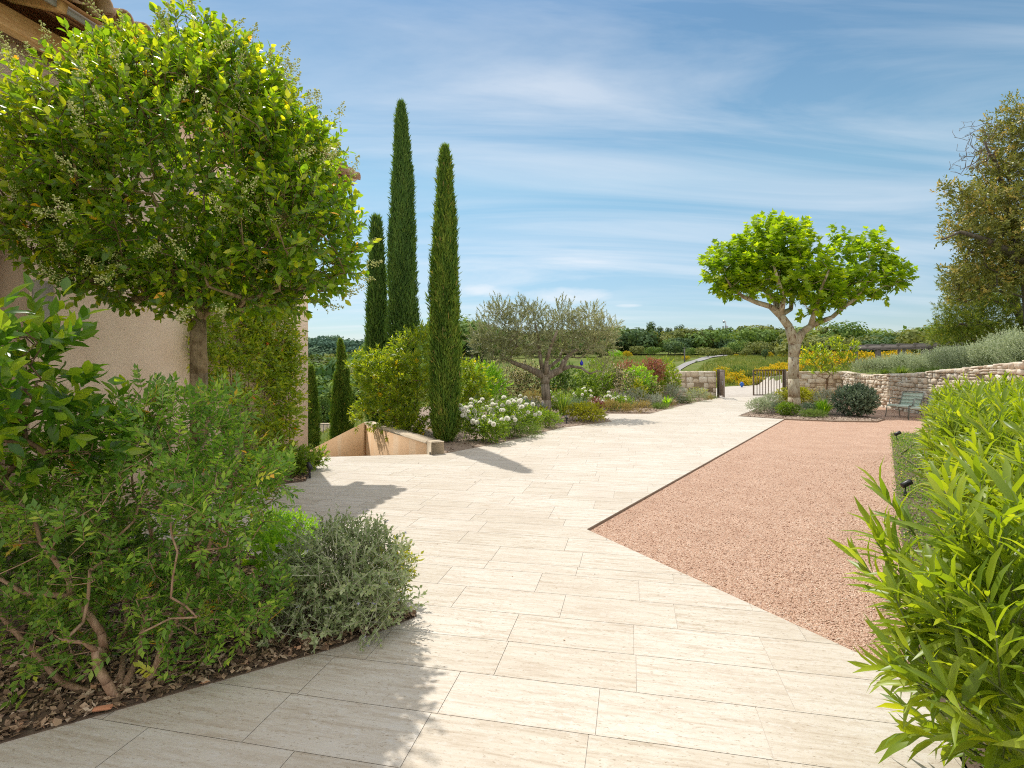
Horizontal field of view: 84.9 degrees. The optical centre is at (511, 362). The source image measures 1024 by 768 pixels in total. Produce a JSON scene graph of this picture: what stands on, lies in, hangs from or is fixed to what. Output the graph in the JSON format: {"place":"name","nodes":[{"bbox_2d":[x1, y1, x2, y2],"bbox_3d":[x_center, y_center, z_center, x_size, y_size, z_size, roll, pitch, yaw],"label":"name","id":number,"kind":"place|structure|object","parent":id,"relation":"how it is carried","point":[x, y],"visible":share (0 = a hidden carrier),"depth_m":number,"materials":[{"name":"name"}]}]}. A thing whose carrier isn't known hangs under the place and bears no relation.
{"place":"outdoors","nodes":[
{"label":"outdoors","id":0,"kind":"place"},
{"bbox_2d":[0,397,961,767],"bbox_3d":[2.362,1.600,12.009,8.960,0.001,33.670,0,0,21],"label":"paving","id":1,"kind":"structure","parent":0,"point":[342,727],"depth_m":2.97,"materials":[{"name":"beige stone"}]},
{"bbox_2d":[717,369,719,396],"bbox_3d":[9.520,0.994,25.840,0.100,1.373,0.100,0,0,0],"label":"gate post","id":2,"kind":"object","parent":1,"relation":"on","point":[718,395],"visible":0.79,"depth_m":25.80,"materials":[{"name":"brown paint"}]},
{"bbox_2d":[719,370,724,396],"bbox_3d":[9.383,0.915,25.081,0.102,1.190,1.470,0,0,13],"label":"gate leaf","id":3,"kind":"object","parent":2,"relation":"attached to","point":[722,383],"visible":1,"depth_m":24.93,"materials":[{"name":"brown paint"}]},
{"bbox_2d":[783,369,786,390],"bbox_3d":[12.600,0.994,25.840,0.100,1.373,0.100,0,0,0],"label":"gate post","id":4,"kind":"object","parent":1,"relation":"on","point":[784,378],"visible":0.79,"depth_m":25.80,"materials":[{"name":"brown paint"}]},
{"bbox_2d":[753,370,783,395],"bbox_3d":[11.805,0.915,25.815,1.470,1.190,0.102,0,0,-4],"label":"gate leaf","id":5,"kind":"object","parent":4,"relation":"attached to","point":[759,394],"visible":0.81,"depth_m":25.77,"materials":[{"name":"brown paint"}]},
{"bbox_2d":[111,0,1023,340],"label":"sky","id":6,"kind":"structure","parent":0,"point":[599,148],"materials":[{"name":"blue"}]},
{"bbox_2d":[320,349,1007,767],"bbox_3d":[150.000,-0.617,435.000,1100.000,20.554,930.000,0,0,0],"label":"terrain","id":7,"kind":"structure","parent":0,"point":[598,355],"depth_m":71.60,"materials":[{"name":"green plant"}]},
{"bbox_2d":[1,459,314,557],"bbox_3d":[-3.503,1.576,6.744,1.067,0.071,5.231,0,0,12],"label":"bark mulch","id":8,"kind":"object","parent":7,"relation":"on","point":[297,477],"visible":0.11,"depth_m":7.22,"materials":[{"name":"brown wood"}]},
{"bbox_2d":[181,217,311,473],"bbox_3d":[-3.620,-0.265,7.864,0.629,3.750,2.560,0,0,11],"label":"climbing jasmine","id":9,"kind":"object","parent":8,"relation":"on","point":[285,364],"visible":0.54,"depth_m":8.03,"materials":[{"name":"green plant"}]},
{"bbox_2d":[279,444,317,477],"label":"choisya plant","id":10,"kind":"object","parent":8,"relation":"on","point":[300,457],"visible":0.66,"depth_m":7.83,"materials":[{"name":"green plant"}]},
{"bbox_2d":[305,444,330,470],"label":"choisya plant","id":11,"kind":"object","parent":8,"relation":"on","point":[318,462],"visible":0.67,"depth_m":8.39,"materials":[{"name":"green plant"}]},
{"bbox_2d":[0,0,360,540],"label":"house","id":12,"kind":"structure","parent":7,"relation":"on","point":[145,342],"depth_m":5.82,"materials":[{"name":"beige paint"}]},
{"bbox_2d":[0,538,416,743],"bbox_3d":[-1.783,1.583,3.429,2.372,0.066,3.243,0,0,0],"label":"bark mulch","id":13,"kind":"object","parent":7,"relation":"on","point":[19,718],"visible":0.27,"depth_m":2.92,"materials":[{"name":"brown wood"}]},
{"bbox_2d":[0,272,148,519],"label":"laurel shrub","id":14,"kind":"object","parent":13,"relation":"on","point":[51,337],"visible":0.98,"depth_m":2.58,"materials":[{"name":"green plant"}]},
{"bbox_2d":[0,488,176,622],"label":"myrtle","id":15,"kind":"object","parent":13,"relation":"on","point":[66,544],"visible":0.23,"depth_m":3.38,"materials":[{"name":"green plant"}]},
{"bbox_2d":[0,363,304,710],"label":"mastic bush","id":16,"kind":"object","parent":13,"relation":"on","point":[185,464],"visible":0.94,"depth_m":2.81,"materials":[{"name":"green plant"}]},
{"bbox_2d":[0,0,382,574],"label":"privet tree","id":17,"kind":"object","parent":13,"relation":"on","point":[256,105],"visible":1,"depth_m":3.72,"materials":[{"name":"green plant"}]},
{"bbox_2d":[240,514,304,574],"bbox_3d":[-1.569,1.315,3.752,0.469,0.616,0.425,0,0,0],"label":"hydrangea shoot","id":18,"kind":"object","parent":13,"relation":"on","point":[266,539],"visible":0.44,"depth_m":3.71,"materials":[{"name":"green plant"}]},
{"bbox_2d":[232,504,323,574],"bbox_3d":[-1.723,1.333,4.141,0.677,0.578,0.621,0,0,0],"label":"euonymus bush","id":19,"kind":"object","parent":13,"relation":"on","point":[287,515],"visible":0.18,"depth_m":4.13,"materials":[{"name":"green plant"}]},
{"bbox_2d":[245,503,428,653],"bbox_3d":[-1.054,1.289,3.413,1.103,0.820,1.018,0,0,0],"label":"germander bush","id":20,"kind":"object","parent":13,"relation":"on","point":[350,589],"visible":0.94,"depth_m":3.26,"materials":[{"name":"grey plant"}]},
{"bbox_2d":[370,534,424,592],"bbox_3d":[-0.779,1.375,3.703,0.406,0.492,0.350,0,0,-19],"label":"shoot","id":21,"kind":"object","parent":13,"relation":"on","point":[408,559],"visible":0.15,"depth_m":3.73,"materials":[{"name":"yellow plant"}]},
{"bbox_2d":[308,364,321,449],"bbox_3d":[-5.385,1.605,14.994,0.612,3.190,0.650,0,0,0],"label":"cypress","id":22,"kind":"object","parent":7,"relation":"on","point":[314,425],"visible":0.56,"depth_m":14.90,"materials":[{"name":"green plant"}]},
{"bbox_2d":[319,391,329,422],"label":"valley tree","id":23,"kind":"object","parent":7,"relation":"on","point":[324,411],"visible":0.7,"depth_m":32.86,"materials":[{"name":"green plant"}]},
{"bbox_2d":[328,370,343,438],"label":"cypress","id":24,"kind":"object","parent":7,"relation":"on","point":[335,422],"visible":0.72,"depth_m":15.71,"materials":[{"name":"green plant"}]},
{"bbox_2d":[335,337,354,432],"bbox_3d":[-4.779,1.203,15.995,0.640,3.894,0.654,0,0,-45],"label":"cypress","id":25,"kind":"object","parent":7,"relation":"on","point":[347,398],"visible":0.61,"depth_m":15.88,"materials":[{"name":"green plant"}]},
{"bbox_2d":[361,213,389,423],"bbox_3d":[-3.565,-0.650,14.816,0.862,6.701,0.876,0,0,43],"label":"cypress","id":26,"kind":"object","parent":7,"relation":"on","point":[375,294],"visible":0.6,"depth_m":14.62,"materials":[{"name":"green plant"}]},
{"bbox_2d":[310,421,443,456],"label":"parapet wall","id":27,"kind":"structure","parent":7,"relation":"on","point":[362,441],"depth_m":12.11,"materials":[{"name":"beige paint"}]},
{"bbox_2d":[319,385,464,443],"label":"valley grass","id":28,"kind":"structure","parent":7,"relation":"on","point":[358,413],"depth_m":27.53,"materials":[{"name":"plant"}]},
{"bbox_2d":[308,314,503,422],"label":"valley wood","id":29,"kind":"object","parent":7,"relation":"on","point":[324,366],"visible":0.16,"depth_m":58.63,"materials":[{"name":"green plant"}]},
{"bbox_2d":[308,329,507,357],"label":"ridge wood","id":30,"kind":"object","parent":7,"relation":"on","point":[319,345],"visible":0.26,"depth_m":221.16,"materials":[{"name":"green plant"}]},
{"bbox_2d":[385,396,712,453],"bbox_3d":[1.219,1.740,19.799,7.641,0.300,19.356,0,0,33],"label":"flower bed","id":31,"kind":"object","parent":7,"relation":"on","point":[455,446],"visible":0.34,"depth_m":13.73,"materials":[{"name":"soil"}]},
{"bbox_2d":[383,97,420,425],"bbox_3d":[-2.653,-2.265,13.605,0.968,8.331,0.967,0,0,0],"label":"cypress","id":32,"kind":"object","parent":31,"relation":"on","point":[402,308],"visible":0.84,"depth_m":13.39,"materials":[{"name":"green plant"}]},
{"bbox_2d":[343,319,461,441],"bbox_3d":[-2.403,0.349,12.345,2.607,2.622,1.961,0,0,0],"label":"pittosporum bush","id":33,"kind":"object","parent":31,"relation":"on","point":[396,363],"visible":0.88,"depth_m":12.04,"materials":[{"name":"green plant"}]},
{"bbox_2d":[424,141,465,441],"bbox_3d":[-1.353,-1.270,11.243,0.906,6.340,0.809,0,0,0],"label":"cypress","id":34,"kind":"object","parent":31,"relation":"on","point":[444,348],"visible":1,"depth_m":11.06,"materials":[{"name":"green plant"}]},
{"bbox_2d":[456,397,495,440],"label":"rose bush","id":35,"kind":"object","parent":31,"relation":"on","point":[471,420],"visible":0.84,"depth_m":11.34,"materials":[{"name":"white plant"}]},
{"bbox_2d":[459,356,496,423],"bbox_3d":[-1.083,0.680,13.884,1.368,1.897,1.255,0,0,-29],"label":"pittosporum bush","id":36,"kind":"object","parent":31,"relation":"on","point":[469,391],"visible":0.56,"depth_m":13.64,"materials":[{"name":"green plant"}]},
{"bbox_2d":[471,359,513,414],"bbox_3d":[-0.722,0.757,16.832,1.536,1.795,1.473,0,0,-35],"label":"oleander shrub","id":37,"kind":"object","parent":31,"relation":"on","point":[490,372],"visible":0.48,"depth_m":16.78,"materials":[{"name":"green plant"}]},
{"bbox_2d":[475,412,511,442],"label":"rose bush","id":38,"kind":"object","parent":31,"relation":"on","point":[495,424],"visible":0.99,"depth_m":11.01,"materials":[{"name":"green plant"}]},
{"bbox_2d":[476,356,524,403],"bbox_3d":[-0.408,0.679,19.399,1.897,1.909,1.662,0,0,0],"label":"elaeagnus hedge shrub","id":39,"kind":"object","parent":31,"relation":"on","point":[520,377],"visible":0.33,"depth_m":19.32,"materials":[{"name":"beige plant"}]},
{"bbox_2d":[488,394,532,436],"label":"rose bush","id":40,"kind":"object","parent":31,"relation":"on","point":[512,403],"visible":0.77,"depth_m":11.90,"materials":[{"name":"green plant"}]},
{"bbox_2d":[505,421,543,437],"bbox_3d":[0.253,1.479,12.108,1.014,0.468,0.871,0,0,0],"label":"creeping rosemary","id":41,"kind":"object","parent":31,"relation":"on","point":[533,430],"visible":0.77,"depth_m":11.99,"materials":[{"name":"green plant"}]},
{"bbox_2d":[507,358,549,404],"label":"elaeagnus hedge shrub","id":42,"kind":"object","parent":31,"relation":"on","point":[527,379],"visible":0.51,"depth_m":19.68,"materials":[{"name":"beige plant"}]},
{"bbox_2d":[517,402,545,431],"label":"rose bush","id":43,"kind":"object","parent":31,"relation":"on","point":[536,416],"visible":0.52,"depth_m":12.82,"materials":[{"name":"green plant"}]},
{"bbox_2d":[464,291,624,414],"bbox_3d":[0.942,-0.242,16.422,4.804,3.792,2.790,0,0,0],"label":"olive tree","id":44,"kind":"object","parent":31,"relation":"on","point":[545,374],"visible":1,"depth_m":16.31,"materials":[{"name":"green plant"}]},
{"bbox_2d":[534,408,563,428],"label":"spirea bush","id":45,"kind":"object","parent":31,"relation":"on","point":[554,416],"visible":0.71,"depth_m":13.58,"materials":[{"name":"green plant"}]},
{"bbox_2d":[550,385,572,415],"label":"foxtail lily","id":46,"kind":"object","parent":31,"relation":"on","point":[562,402],"visible":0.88,"depth_m":16.84,"materials":[{"name":"green plant"}]},
{"bbox_2d":[538,356,585,402],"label":"laurel hedge shrub","id":47,"kind":"object","parent":31,"relation":"on","point":[563,384],"visible":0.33,"depth_m":19.87,"materials":[{"name":"green plant"}]},
{"bbox_2d":[566,387,594,409],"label":"rose bush","id":48,"kind":"object","parent":31,"relation":"on","point":[581,394],"visible":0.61,"depth_m":18.26,"materials":[{"name":"green plant"}]},
{"bbox_2d":[562,401,607,421],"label":"spindle bush","id":49,"kind":"object","parent":31,"relation":"on","point":[580,408],"visible":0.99,"depth_m":15.02,"materials":[{"name":"yellow plant"}]},
{"bbox_2d":[569,357,615,402],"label":"laurel hedge shrub","id":50,"kind":"object","parent":31,"relation":"on","point":[592,384],"visible":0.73,"depth_m":20.16,"materials":[{"name":"green plant"}]},
{"bbox_2d":[598,391,627,409],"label":"rose bush","id":51,"kind":"object","parent":31,"relation":"on","point":[611,397],"visible":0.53,"depth_m":18.61,"materials":[{"name":"green plant"}]},
{"bbox_2d":[600,361,637,397],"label":"elaeagnus hedge shrub","id":52,"kind":"object","parent":31,"relation":"on","point":[619,375],"visible":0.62,"depth_m":20.46,"materials":[{"name":"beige plant"}]},
{"bbox_2d":[619,363,657,403],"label":"laurel hedge shrub","id":53,"kind":"object","parent":31,"relation":"on","point":[637,372],"visible":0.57,"depth_m":20.91,"materials":[{"name":"green plant"}]},
{"bbox_2d":[639,356,668,395],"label":"photinia shrub","id":54,"kind":"object","parent":31,"relation":"on","point":[652,364],"visible":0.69,"depth_m":21.81,"materials":[{"name":"red plant"}]},
{"bbox_2d":[648,355,682,397],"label":"privet hedge shrub","id":55,"kind":"object","parent":31,"relation":"on","point":[667,379],"visible":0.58,"depth_m":22.45,"materials":[{"name":"green plant"}]},
{"bbox_2d":[662,383,690,402],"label":"cotton lavender","id":56,"kind":"object","parent":31,"relation":"on","point":[674,393],"visible":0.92,"depth_m":21.83,"materials":[{"name":"green plant"}]},
{"bbox_2d":[686,387,710,400],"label":"cotton lavender","id":57,"kind":"object","parent":31,"relation":"on","point":[698,390],"visible":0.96,"depth_m":23.21,"materials":[{"name":"green plant"}]},
{"bbox_2d":[602,371,715,396],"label":"stone gate wall","id":58,"kind":"structure","parent":7,"relation":"on","point":[700,379],"depth_m":25.82,"materials":[{"name":"beige stone"}]},
{"bbox_2d":[662,340,685,355],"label":"holm oak tree","id":59,"kind":"object","parent":7,"relation":"on","point":[668,346],"visible":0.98,"depth_m":91.51,"materials":[{"name":"green plant"}]},
{"bbox_2d":[694,347,720,356],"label":"holm oak tree","id":60,"kind":"object","parent":7,"relation":"on","point":[705,351],"visible":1,"depth_m":83.47,"materials":[{"name":"green plant"}]},
{"bbox_2d":[588,354,857,395],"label":"meadow grass","id":61,"kind":"structure","parent":7,"relation":"on","point":[732,362],"depth_m":67.78,"materials":[{"name":"green plant"}]},
{"bbox_2d":[725,340,748,353],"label":"holm oak tree","id":62,"kind":"object","parent":7,"relation":"on","point":[735,346],"visible":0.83,"depth_m":93.32,"materials":[{"name":"green plant"}]},
{"bbox_2d":[484,322,1019,357],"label":"holm oak wood","id":63,"kind":"object","parent":7,"relation":"on","point":[694,338],"visible":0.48,"depth_m":101.14,"materials":[{"name":"green plant"}]},
{"bbox_2d":[590,400,927,663],"bbox_3d":[7.515,1.624,11.517,11.909,0.001,30.380,0,0,7],"label":"gravel court","id":64,"kind":"object","parent":7,"relation":"on","point":[807,439],"visible":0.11,"depth_m":5.80,"materials":[{"name":"pink gravel"}]},
{"bbox_2d":[587,420,783,530],"bbox_3d":[6.794,1.620,15.480,1.267,0.034,23.541,0,0,28],"label":"steel edging","id":65,"kind":"object","parent":64,"relation":"on","point":[608,518],"visible":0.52,"depth_m":7.21,"materials":[{"name":"metal"}]},
{"bbox_2d":[596,453,908,661],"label":"gravel stones","id":66,"kind":"object","parent":64,"relation":"on","point":[837,639],"visible":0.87,"depth_m":5.11,"materials":[{"name":"pink gravel"}]},
{"bbox_2d":[885,391,924,418],"bbox_3d":[11.743,1.253,16.721,0.830,0.792,0.706,0,0,-23],"label":"bench","id":67,"kind":"object","parent":64,"relation":"on","point":[905,401],"visible":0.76,"depth_m":16.81,"materials":[{"name":"green paint"}]},
{"bbox_2d":[743,341,775,355],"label":"holm oak tree","id":68,"kind":"object","parent":7,"relation":"on","point":[760,346],"visible":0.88,"depth_m":91.13,"materials":[{"name":"green plant"}]},
{"bbox_2d":[739,397,884,421],"bbox_3d":[11.559,1.738,20.614,3.657,0.300,12.172,0,0,34],"label":"tree bed","id":69,"kind":"object","parent":7,"relation":"on","point":[819,419],"visible":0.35,"depth_m":16.22,"materials":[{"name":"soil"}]},
{"bbox_2d":[744,397,773,413],"bbox_3d":[7.798,1.356,17.567,0.866,0.616,0.864,0,0,0],"label":"teucrium ball","id":70,"kind":"object","parent":69,"relation":"on","point":[762,401],"visible":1,"depth_m":17.48,"materials":[{"name":"green plant"}]},
{"bbox_2d":[774,401,801,415],"bbox_3d":[8.314,1.396,16.884,0.794,0.521,0.768,0,0,0],"label":"box ball","id":71,"kind":"object","parent":69,"relation":"on","point":[783,407],"visible":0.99,"depth_m":16.75,"materials":[{"name":"green plant"}]},
{"bbox_2d":[696,207,919,406],"bbox_3d":[10.643,-1.987,20.263,7.956,7.276,3.759,0,0,0],"label":"plane tree","id":72,"kind":"object","parent":69,"relation":"on","point":[742,265],"visible":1,"depth_m":19.86,"materials":[{"name":"green plant"}]},
{"bbox_2d":[798,408,829,417],"bbox_3d":[8.773,1.494,16.345,0.827,0.393,0.858,0,0,-27],"label":"creeping rosemary","id":73,"kind":"object","parent":69,"relation":"on","point":[809,412],"visible":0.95,"depth_m":16.23,"materials":[{"name":"green plant"}]},
{"bbox_2d":[811,398,833,414],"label":"daylily","id":74,"kind":"object","parent":69,"relation":"on","point":[822,405],"visible":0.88,"depth_m":17.10,"materials":[{"name":"green plant"}]},
{"bbox_2d":[808,384,836,403],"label":"helichrysum bush","id":75,"kind":"object","parent":69,"relation":"on","point":[823,393],"visible":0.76,"depth_m":19.78,"materials":[{"name":"green plant"}]},
{"bbox_2d":[799,335,860,400],"bbox_3d":[13.269,0.199,23.541,2.786,2.805,1.347,0,0,0],"label":"loquat tree","id":76,"kind":"object","parent":69,"relation":"on","point":[838,348],"visible":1,"depth_m":23.41,"materials":[{"name":"green plant"}]},
{"bbox_2d":[829,382,882,415],"bbox_3d":[10.276,1.108,16.644,1.400,1.108,1.404,0,0,0],"label":"oleaster ball","id":77,"kind":"object","parent":69,"relation":"on","point":[860,398],"visible":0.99,"depth_m":16.41,"materials":[{"name":"green plant"}]},
{"bbox_2d":[786,371,843,396],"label":"stone gate wall","id":78,"kind":"structure","parent":7,"relation":"on","point":[810,380],"depth_m":25.82,"materials":[{"name":"beige stone"}]},
{"bbox_2d":[818,320,874,341],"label":"oak tree","id":79,"kind":"object","parent":7,"relation":"on","point":[845,329],"visible":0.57,"depth_m":86.07,"materials":[{"name":"green plant"}]},
{"bbox_2d":[847,356,891,374],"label":"germander slope bush","id":80,"kind":"object","parent":7,"relation":"on","point":[863,365],"visible":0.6,"depth_m":23.61,"materials":[{"name":"green plant"}]},
{"bbox_2d":[865,353,908,372],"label":"germander slope bush","id":81,"kind":"object","parent":7,"relation":"on","point":[877,361],"visible":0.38,"depth_m":22.86,"materials":[{"name":"green plant"}]},
{"bbox_2d":[881,351,920,371],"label":"germander slope bush","id":82,"kind":"object","parent":7,"relation":"on","point":[896,360],"visible":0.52,"depth_m":21.64,"materials":[{"name":"green plant"}]},
{"bbox_2d":[849,342,969,361],"bbox_3d":[23.652,-0.096,32.028,3.200,2.009,7.018,0,0,-34],"label":"pergola","id":83,"kind":"object","parent":7,"relation":"on","point":[898,347],"visible":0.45,"depth_m":32.53,"materials":[{"name":"brown wood"}]},
{"bbox_2d":[901,348,950,369],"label":"germander slope bush","id":84,"kind":"object","parent":7,"relation":"on","point":[916,361],"visible":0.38,"depth_m":20.58,"materials":[{"name":"green plant"}]},
{"bbox_2d":[842,360,1023,414],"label":"dry stone wall","id":85,"kind":"structure","parent":7,"relation":"on","point":[887,386],"depth_m":17.63,"materials":[{"name":"beige stone"}]},
{"bbox_2d":[918,346,958,368],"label":"germander slope bush","id":86,"kind":"object","parent":7,"relation":"on","point":[933,355],"visible":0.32,"depth_m":19.57,"materials":[{"name":"green plant"}]},
{"bbox_2d":[936,341,987,368],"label":"germander slope bush","id":87,"kind":"object","parent":7,"relation":"on","point":[948,361],"visible":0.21,"depth_m":18.65,"materials":[{"name":"green plant"}]},
{"bbox_2d":[915,259,1023,347],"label":"pine tree","id":88,"kind":"object","parent":7,"relation":"on","point":[973,320],"visible":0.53,"depth_m":26.43,"materials":[{"name":"green plant"}]},
{"bbox_2d":[948,340,1002,366],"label":"germander slope bush","id":89,"kind":"object","parent":7,"relation":"on","point":[962,356],"visible":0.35,"depth_m":17.70,"materials":[{"name":"green plant"}]},
{"bbox_2d":[930,89,1023,320],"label":"holm oak","id":90,"kind":"object","parent":7,"relation":"on","point":[1002,245],"visible":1,"depth_m":21.45,"materials":[{"name":"green plant"}]},
{"bbox_2d":[964,330,1019,365],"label":"germander slope bush","id":91,"kind":"object","parent":7,"relation":"on","point":[976,352],"visible":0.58,"depth_m":16.87,"materials":[{"name":"green plant"}]},
{"bbox_2d":[982,324,1023,363],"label":"germander slope bush","id":92,"kind":"object","parent":7,"relation":"on","point":[1006,342],"visible":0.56,"depth_m":15.97,"materials":[{"name":"green plant"}]},
{"bbox_2d":[1002,326,1023,361],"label":"germander slope bush","id":93,"kind":"object","parent":7,"relation":"on","point":[1019,350],"visible":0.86,"depth_m":15.50,"materials":[{"name":"green plant"}]},
{"bbox_2d":[716,371,817,396],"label":"track","id":94,"kind":"structure","parent":0,"point":[738,391],"depth_m":30.78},
{"bbox_2d":[891,433,1023,767],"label":"cover soil","id":95,"kind":"structure","parent":0,"point":[967,763],"depth_m":6.40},
{"bbox_2d":[827,446,1023,767],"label":"oleander bush","id":96,"kind":"object","parent":95,"relation":"on","point":[958,587],"visible":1,"depth_m":1.86,"materials":[{"name":"green plant"}]},
{"bbox_2d":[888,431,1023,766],"bbox_3d":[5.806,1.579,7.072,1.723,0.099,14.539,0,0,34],"label":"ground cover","id":97,"kind":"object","parent":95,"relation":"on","point":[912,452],"visible":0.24,"depth_m":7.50,"materials":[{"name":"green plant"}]},
{"bbox_2d":[910,379,1023,510],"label":"oleander bush","id":98,"kind":"object","parent":95,"relation":"on","point":[955,409],"visible":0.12,"depth_m":5.23,"materials":[{"name":"green plant"}]},
{"bbox_2d":[913,374,1023,452],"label":"oleander bush","id":99,"kind":"object","parent":95,"relation":"on","point":[1015,387],"visible":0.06,"depth_m":7.20,"materials":[{"name":"green plant"}]},
{"bbox_2d":[914,396,1023,520],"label":"oleander bush","id":100,"kind":"object","parent":95,"relation":"on","point":[985,434],"visible":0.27,"depth_m":4.14,"materials":[{"name":"green plant"}]},
{"bbox_2d":[919,370,1023,446],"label":"oleander bush","id":101,"kind":"object","parent":95,"relation":"on","point":[935,393],"visible":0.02,"depth_m":8.84,"materials":[{"name":"green plant"}]},
{"bbox_2d":[921,407,1023,556],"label":"oleander bush","id":102,"kind":"object","parent":95,"relation":"on","point":[1017,469],"visible":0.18,"depth_m":3.12,"materials":[{"name":"green plant"}]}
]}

